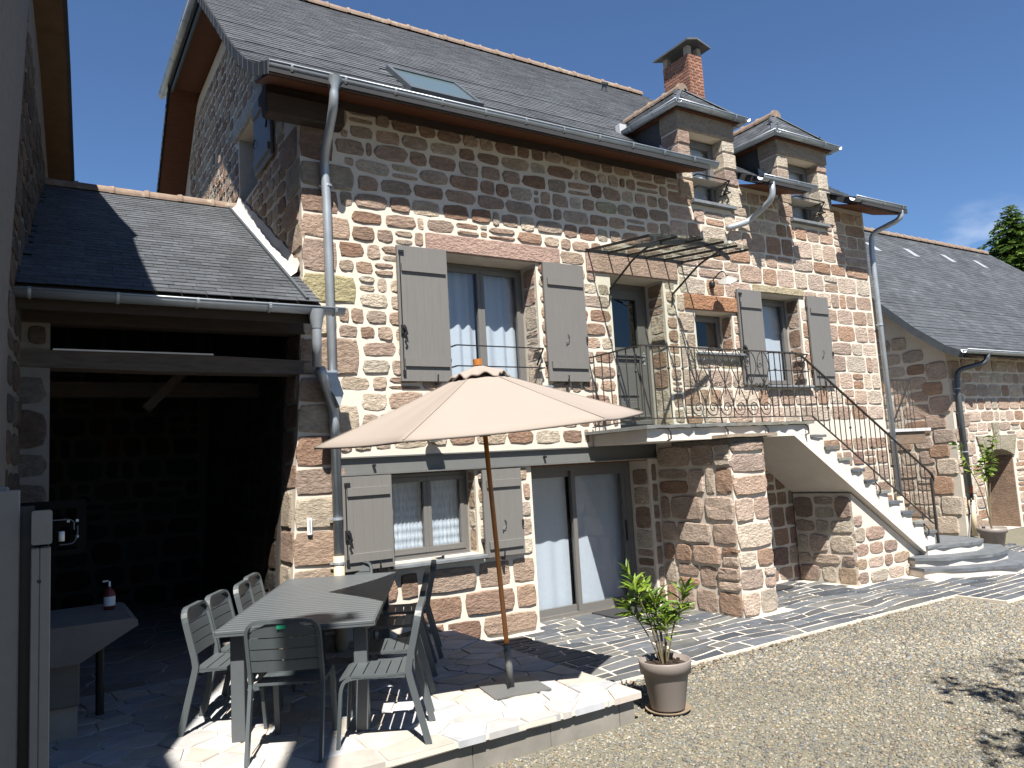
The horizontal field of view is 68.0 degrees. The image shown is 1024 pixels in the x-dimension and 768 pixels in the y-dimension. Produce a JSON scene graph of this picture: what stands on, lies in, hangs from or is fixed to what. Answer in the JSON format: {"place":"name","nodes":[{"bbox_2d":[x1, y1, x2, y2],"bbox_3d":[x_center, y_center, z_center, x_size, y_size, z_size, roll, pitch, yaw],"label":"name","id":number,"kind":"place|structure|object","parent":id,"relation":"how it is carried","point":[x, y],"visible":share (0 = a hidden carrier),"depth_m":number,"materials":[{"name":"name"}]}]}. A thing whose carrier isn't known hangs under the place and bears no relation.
{"place":"outdoors","nodes":[
{"label":"outdoors","id":0,"kind":"place"},
{"bbox_2d":[37,605,641,767],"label":"terrace","id":1,"kind":"structure","parent":0,"point":[147,667],"depth_m":5.54,"materials":[{"name":"stone"}]},
{"bbox_2d":[38,602,137,742],"bbox_3d":[-3.264,2.140,5.634,0.790,0.810,0.980,1,-7,-32],"label":"stone sink","id":2,"kind":"object","parent":1,"relation":"on","point":[78,635],"visible":0.62,"depth_m":5.35,"materials":[{"name":"stone"}]},
{"bbox_2d":[103,580,114,609],"bbox_3d":[-3.141,1.644,5.926,0.081,0.224,0.081,-9,-8,41],"label":"soap bottle","id":3,"kind":"object","parent":2,"relation":"on","point":[109,598],"visible":1,"depth_m":5.89,"materials":[{"name":"red plastic"}]},
{"bbox_2d":[176,600,280,736],"bbox_3d":[-2.052,2.026,5.539,0.608,0.862,0.472,-3,-6,-4],"label":"garden chair","id":4,"kind":"object","parent":1,"relation":"on","point":[216,660],"visible":0.68,"depth_m":5.44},
{"bbox_2d":[205,589,295,712],"bbox_3d":[-2.090,2.084,6.049,0.608,0.862,0.472,-3,-6,-2],"label":"garden chair","id":5,"kind":"object","parent":1,"relation":"on","point":[215,599],"visible":0.38,"depth_m":6.09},
{"bbox_2d":[230,580,311,691],"bbox_3d":[-2.081,2.144,6.598,0.608,0.862,0.472,-3,-6,-7],"label":"garden chair","id":6,"kind":"object","parent":1,"relation":"on","point":[243,593],"visible":0.21,"depth_m":6.59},
{"bbox_2d":[243,572,318,658],"bbox_3d":[-2.168,2.204,7.099,0.608,0.862,0.472,-3,-6,-4],"label":"garden chair","id":7,"kind":"object","parent":1,"relation":"on","point":[255,579],"visible":0.21,"depth_m":7.21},
{"bbox_2d":[244,617,337,766],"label":"garden chair","id":8,"kind":"object","parent":1,"relation":"on","point":[295,670],"visible":1,"depth_m":4.76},
{"bbox_2d":[213,572,396,742],"bbox_3d":[-1.543,2.129,6.258,1.060,0.751,2.500,-3,-6,-6],"label":"dining table","id":9,"kind":"object","parent":1,"relation":"on","point":[357,602],"visible":0.92,"depth_m":5.52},
{"bbox_2d":[322,561,375,662],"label":"garden chair","id":10,"kind":"object","parent":1,"relation":"on","point":[364,568],"visible":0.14,"depth_m":7.73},
{"bbox_2d":[336,596,435,749],"bbox_3d":[-0.847,1.908,5.089,0.608,0.862,0.472,-3,-6,-3],"label":"garden chair","id":11,"kind":"object","parent":1,"relation":"on","point":[374,669],"visible":0.98,"depth_m":4.93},
{"bbox_2d":[351,583,436,716],"bbox_3d":[-0.901,1.981,5.735,0.608,0.862,0.472,-3,-6,-4],"label":"garden chair","id":12,"kind":"object","parent":1,"relation":"on","point":[379,648],"visible":0.38,"depth_m":5.71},
{"bbox_2d":[367,568,437,676],"bbox_3d":[-0.977,2.086,6.655,0.608,0.862,0.472,-3,-6,-6],"label":"garden chair","id":13,"kind":"object","parent":1,"relation":"on","point":[425,637],"visible":0.59,"depth_m":6.50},
{"bbox_2d":[377,559,443,658],"bbox_3d":[-0.985,2.154,7.266,0.608,0.862,0.472,-3,-6,-7],"label":"garden chair","id":14,"kind":"object","parent":1,"relation":"on","point":[391,608],"visible":0.83,"depth_m":7.08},
{"bbox_2d":[476,643,551,699],"bbox_3d":[-0.001,2.212,5.974,0.464,0.345,0.440,-1,-7,-22],"label":"parasol stand","id":15,"kind":"object","parent":1,"relation":"on","point":[510,686],"visible":1,"depth_m":5.93,"materials":[{"name":"grey paint"}]},
{"bbox_2d":[314,358,643,644],"bbox_3d":[-0.178,1.059,5.962,2.438,2.536,2.632,1,-7,-32],"label":"parasol","id":16,"kind":"object","parent":15,"relation":"on","point":[480,400],"visible":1,"depth_m":5.46,"materials":[{"name":"beige fabric"}]},
{"bbox_2d":[67,0,1023,251],"label":"sky","id":17,"kind":"structure","parent":0,"point":[922,100],"materials":[{"name":"blue"}]},
{"bbox_2d":[484,527,1023,767],"bbox_3d":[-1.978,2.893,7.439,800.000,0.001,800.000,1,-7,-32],"label":"ground","id":18,"kind":"structure","parent":0,"point":[1016,535],"depth_m":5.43,"materials":[{"name":"beige gravel"}]},
{"bbox_2d":[0,0,74,545],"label":"neighbouring house","id":19,"kind":"structure","parent":18,"relation":"on","point":[36,135],"depth_m":6.38,"materials":[{"name":"stone"}]},
{"bbox_2d":[0,487,86,767],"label":"metal gate","id":20,"kind":"structure","parent":18,"relation":"on","point":[25,541],"depth_m":1.95,"materials":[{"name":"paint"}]},
{"bbox_2d":[11,178,345,612],"bbox_3d":[-4.388,0.228,8.834,3.349,5.809,5.763,1,-7,-32],"label":"open porch","id":21,"kind":"object","parent":18,"relation":"on","point":[135,300],"visible":0.91,"depth_m":8.57,"materials":[{"name":"stone"}]},
{"bbox_2d":[157,0,907,652],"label":"stone house","id":22,"kind":"structure","parent":18,"relation":"on","point":[379,176],"depth_m":9.77,"materials":[{"name":"stone"}]},
{"bbox_2d":[307,518,311,535],"bbox_3d":[-2.018,1.424,7.575,0.050,0.170,0.028,1,-7,-32],"label":"thermometer","id":23,"kind":"object","parent":22,"relation":"attached to","point":[309,526],"visible":1,"depth_m":7.56,"materials":[{"name":"white plastic"}]},
{"bbox_2d":[392,482,422,549],"bbox_3d":[-1.213,1.471,8.473,0.450,0.900,0.020,1,-7,-32],"label":"curtain","id":24,"kind":"object","parent":22,"relation":"hanging from","point":[407,511],"visible":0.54,"depth_m":8.50,"materials":[{"name":"white fabric"}]},
{"bbox_2d":[391,471,470,561],"bbox_3d":[-0.904,1.463,8.461,1.020,0.943,0.305,1,-7,-32],"label":"window","id":25,"kind":"structure","parent":22,"relation":"in","point":[428,550],"depth_m":8.55,"materials":[{"name":"grey wood"}]},
{"bbox_2d":[430,479,459,544],"bbox_3d":[-0.785,1.475,8.741,0.460,0.900,0.020,1,-7,-32],"label":"curtain","id":26,"kind":"object","parent":22,"relation":"hanging from","point":[445,512],"visible":0.61,"depth_m":8.75,"materials":[{"name":"white fabric"}]},
{"bbox_2d":[447,272,476,375],"bbox_3d":[-0.694,-0.685,9.302,0.570,1.500,0.044,1,-7,-32],"label":"curtain","id":27,"kind":"object","parent":22,"relation":"hanging from","point":[461,308],"visible":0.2,"depth_m":9.36,"materials":[{"name":"white fabric"}]},
{"bbox_2d":[447,263,526,380],"bbox_3d":[-0.384,-0.704,9.391,1.230,1.520,0.082,1,-7,-32],"label":"window","id":28,"kind":"structure","parent":22,"relation":"in","point":[478,272],"depth_m":9.48,"materials":[{"name":"grey wood"}]},
{"bbox_2d":[483,275,518,378],"bbox_3d":[-0.169,-0.680,9.632,0.570,1.500,0.043,1,-7,-32],"label":"curtain","id":29,"kind":"object","parent":22,"relation":"hanging from","point":[499,311],"visible":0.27,"depth_m":9.66,"materials":[{"name":"white fabric"}]},
{"bbox_2d":[531,477,571,609],"bbox_3d":[0.390,2.028,9.719,0.820,1.820,0.020,1,-7,-32],"label":"curtain","id":30,"kind":"object","parent":22,"relation":"hanging from","point":[552,545],"visible":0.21,"depth_m":9.79,"materials":[{"name":"white fabric"}]},
{"bbox_2d":[531,461,636,622],"bbox_3d":[0.840,2.005,9.859,1.850,1.905,0.125,1,-7,-32],"label":"sliding door","id":31,"kind":"structure","parent":22,"relation":"in","point":[622,468],"depth_m":9.89,"materials":[{"name":"grey metal"}]},
{"bbox_2d":[574,473,626,602],"bbox_3d":[1.157,2.036,10.200,0.870,1.820,0.020,1,-7,-32],"label":"curtain","id":32,"kind":"object","parent":22,"relation":"hanging from","point":[600,530],"visible":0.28,"depth_m":10.22,"materials":[{"name":"white fabric"}]},
{"bbox_2d":[610,283,654,427],"bbox_3d":[1.577,-0.388,10.570,0.930,2.045,0.134,1,-7,-32],"label":"front door","id":33,"kind":"structure","parent":22,"relation":"in","point":[636,294],"depth_m":10.67,"materials":[{"name":"grey wood"}]},
{"bbox_2d":[585,234,747,306],"bbox_3d":[2.097,-1.512,9.769,1.740,0.688,1.455,1,-7,-32],"label":"door canopy","id":34,"kind":"object","parent":22,"relation":"attached to","point":[669,242],"visible":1,"depth_m":9.86,"materials":[{"name":"black metal"}]},
{"bbox_2d":[690,148,709,200],"bbox_3d":[2.794,-3.186,11.679,0.680,1.020,0.016,1,-7,-32],"label":"curtain","id":35,"kind":"object","parent":22,"relation":"hanging from","point":[701,193],"visible":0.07,"depth_m":11.76,"materials":[{"name":"white fabric"}]},
{"bbox_2d":[695,316,721,351],"bbox_3d":[2.821,-0.730,11.302,0.750,0.560,0.082,1,-7,-32],"label":"window","id":36,"kind":"structure","parent":22,"relation":"in","point":[715,320],"depth_m":11.42,"materials":[{"name":"grey wood"}]},
{"bbox_2d":[709,271,737,287],"bbox_3d":[3.029,-1.508,10.943,0.263,0.245,0.468,1,-7,-32],"label":"wall lamp","id":37,"kind":"object","parent":22,"relation":"attached to","point":[726,279],"visible":1,"depth_m":10.82,"materials":[{"name":"white metal"}]},
{"bbox_2d":[762,306,784,380],"bbox_3d":[4.043,-0.635,12.175,0.870,1.380,0.016,1,-7,-32],"label":"curtain","id":38,"kind":"object","parent":22,"relation":"hanging from","point":[771,321],"visible":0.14,"depth_m":12.31,"materials":[{"name":"white fabric"}]},
{"bbox_2d":[761,299,791,384],"bbox_3d":[4.080,-0.649,12.116,0.930,1.410,0.082,1,-7,-32],"label":"window","id":39,"kind":"structure","parent":22,"relation":"in","point":[770,303],"depth_m":12.29,"materials":[{"name":"grey wood"}]},
{"bbox_2d":[788,172,804,219],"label":"curtain","id":40,"kind":"object","parent":22,"relation":"hanging from","point":[799,213],"visible":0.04,"depth_m":12.99,"materials":[{"name":"white fabric"}]},
{"bbox_2d":[645,702,691,716],"bbox_3d":[1.213,2.518,5.893,0.356,0.027,0.356,1,-7,-32],"label":"saucer","id":41,"kind":"object","parent":18,"relation":"on","point":[688,706],"visible":0.43,"depth_m":5.81,"materials":[{"name":"ceramic"}]},
{"bbox_2d":[638,652,690,712],"bbox_3d":[1.202,2.328,5.914,0.406,0.366,0.406,1,-7,-32],"label":"plant pot","id":42,"kind":"object","parent":41,"relation":"on","point":[666,683],"visible":0.95,"depth_m":5.78,"materials":[{"name":"ceramic"}]},
{"bbox_2d":[609,558,696,663],"bbox_3d":[1.126,1.784,5.982,0.719,0.838,0.386,-4,-6,3],"label":"oleander","id":43,"kind":"object","parent":42,"relation":"on","point":[666,615],"visible":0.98,"depth_m":5.95,"materials":[{"name":"green plant"}]},
{"bbox_2d":[623,597,962,684],"bbox_3d":[3.150,2.615,7.823,5.687,0.012,0.352,1,-7,-32],"label":"stone edging","id":44,"kind":"object","parent":18,"relation":"on","point":[779,645],"visible":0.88,"depth_m":7.53,"materials":[{"name":"stone"}]},
{"bbox_2d":[881,379,930,444],"bbox_3d":[6.950,1.626,15.719,3.500,3.228,2.220,1,-7,-32],"label":"barn landing","id":45,"kind":"object","parent":18,"relation":"on","point":[908,435],"visible":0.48,"depth_m":15.14,"materials":[{"name":"stone"}]},
{"bbox_2d":[977,204,1023,271],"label":"leafy tree","id":46,"kind":"object","parent":18,"relation":"on","point":[1008,248],"visible":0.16,"depth_m":33.21,"materials":[{"name":"green plant"}]},
{"bbox_2d":[489,543,1023,684],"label":"patio","id":47,"kind":"structure","parent":0,"point":[608,648],"depth_m":8.69,"materials":[{"name":"stone"}]},
{"bbox_2d":[592,605,657,617],"bbox_3d":[1.446,2.890,9.668,0.730,0.016,0.470,1,-7,-32],"label":"doormat","id":48,"kind":"object","parent":47,"relation":"on","point":[612,612],"visible":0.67,"depth_m":9.61,"materials":[{"name":"grey fabric"}]},
{"bbox_2d":[776,584,794,590],"bbox_3d":[3.696,2.876,10.720,0.460,0.016,0.360,1,-7,-32],"label":"doormat","id":49,"kind":"object","parent":47,"relation":"on","point":[780,587],"visible":0.29,"depth_m":10.67,"materials":[{"name":"grey fabric"}]},
{"bbox_2d":[585,344,1023,617],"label":"outside staircase","id":50,"kind":"structure","parent":47,"relation":"on","point":[853,528],"depth_m":9.94,"materials":[{"name":"stone"}]},
{"bbox_2d":[976,526,1007,546],"bbox_3d":[8.570,2.738,13.529,0.480,0.360,0.480,1,-7,-32],"label":"plant pot","id":51,"kind":"object","parent":47,"relation":"on","point":[994,535],"visible":0.77,"depth_m":13.38,"materials":[{"name":"beige ceramic"}]},
{"bbox_2d":[949,432,998,528],"bbox_3d":[8.442,1.763,13.667,1.151,1.744,0.315,-1,-7,-23],"label":"citrus tree","id":52,"kind":"object","parent":51,"relation":"on","point":[986,452],"visible":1,"depth_m":13.70,"materials":[{"name":"green plant"}]},
{"bbox_2d":[864,226,1023,536],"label":"stone barn","id":53,"kind":"structure","parent":0,"point":[953,319],"depth_m":16.70,"materials":[{"name":"stone"}]},
{"bbox_2d":[968,486,972,536],"bbox_3d":[8.322,2.410,13.779,0.053,1.073,0.728,-9,-8,43],"label":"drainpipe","id":54,"kind":"object","parent":53,"relation":"attached to","point":[970,510],"visible":0.84,"depth_m":13.82,"materials":[{"name":"metal"}]}
]}

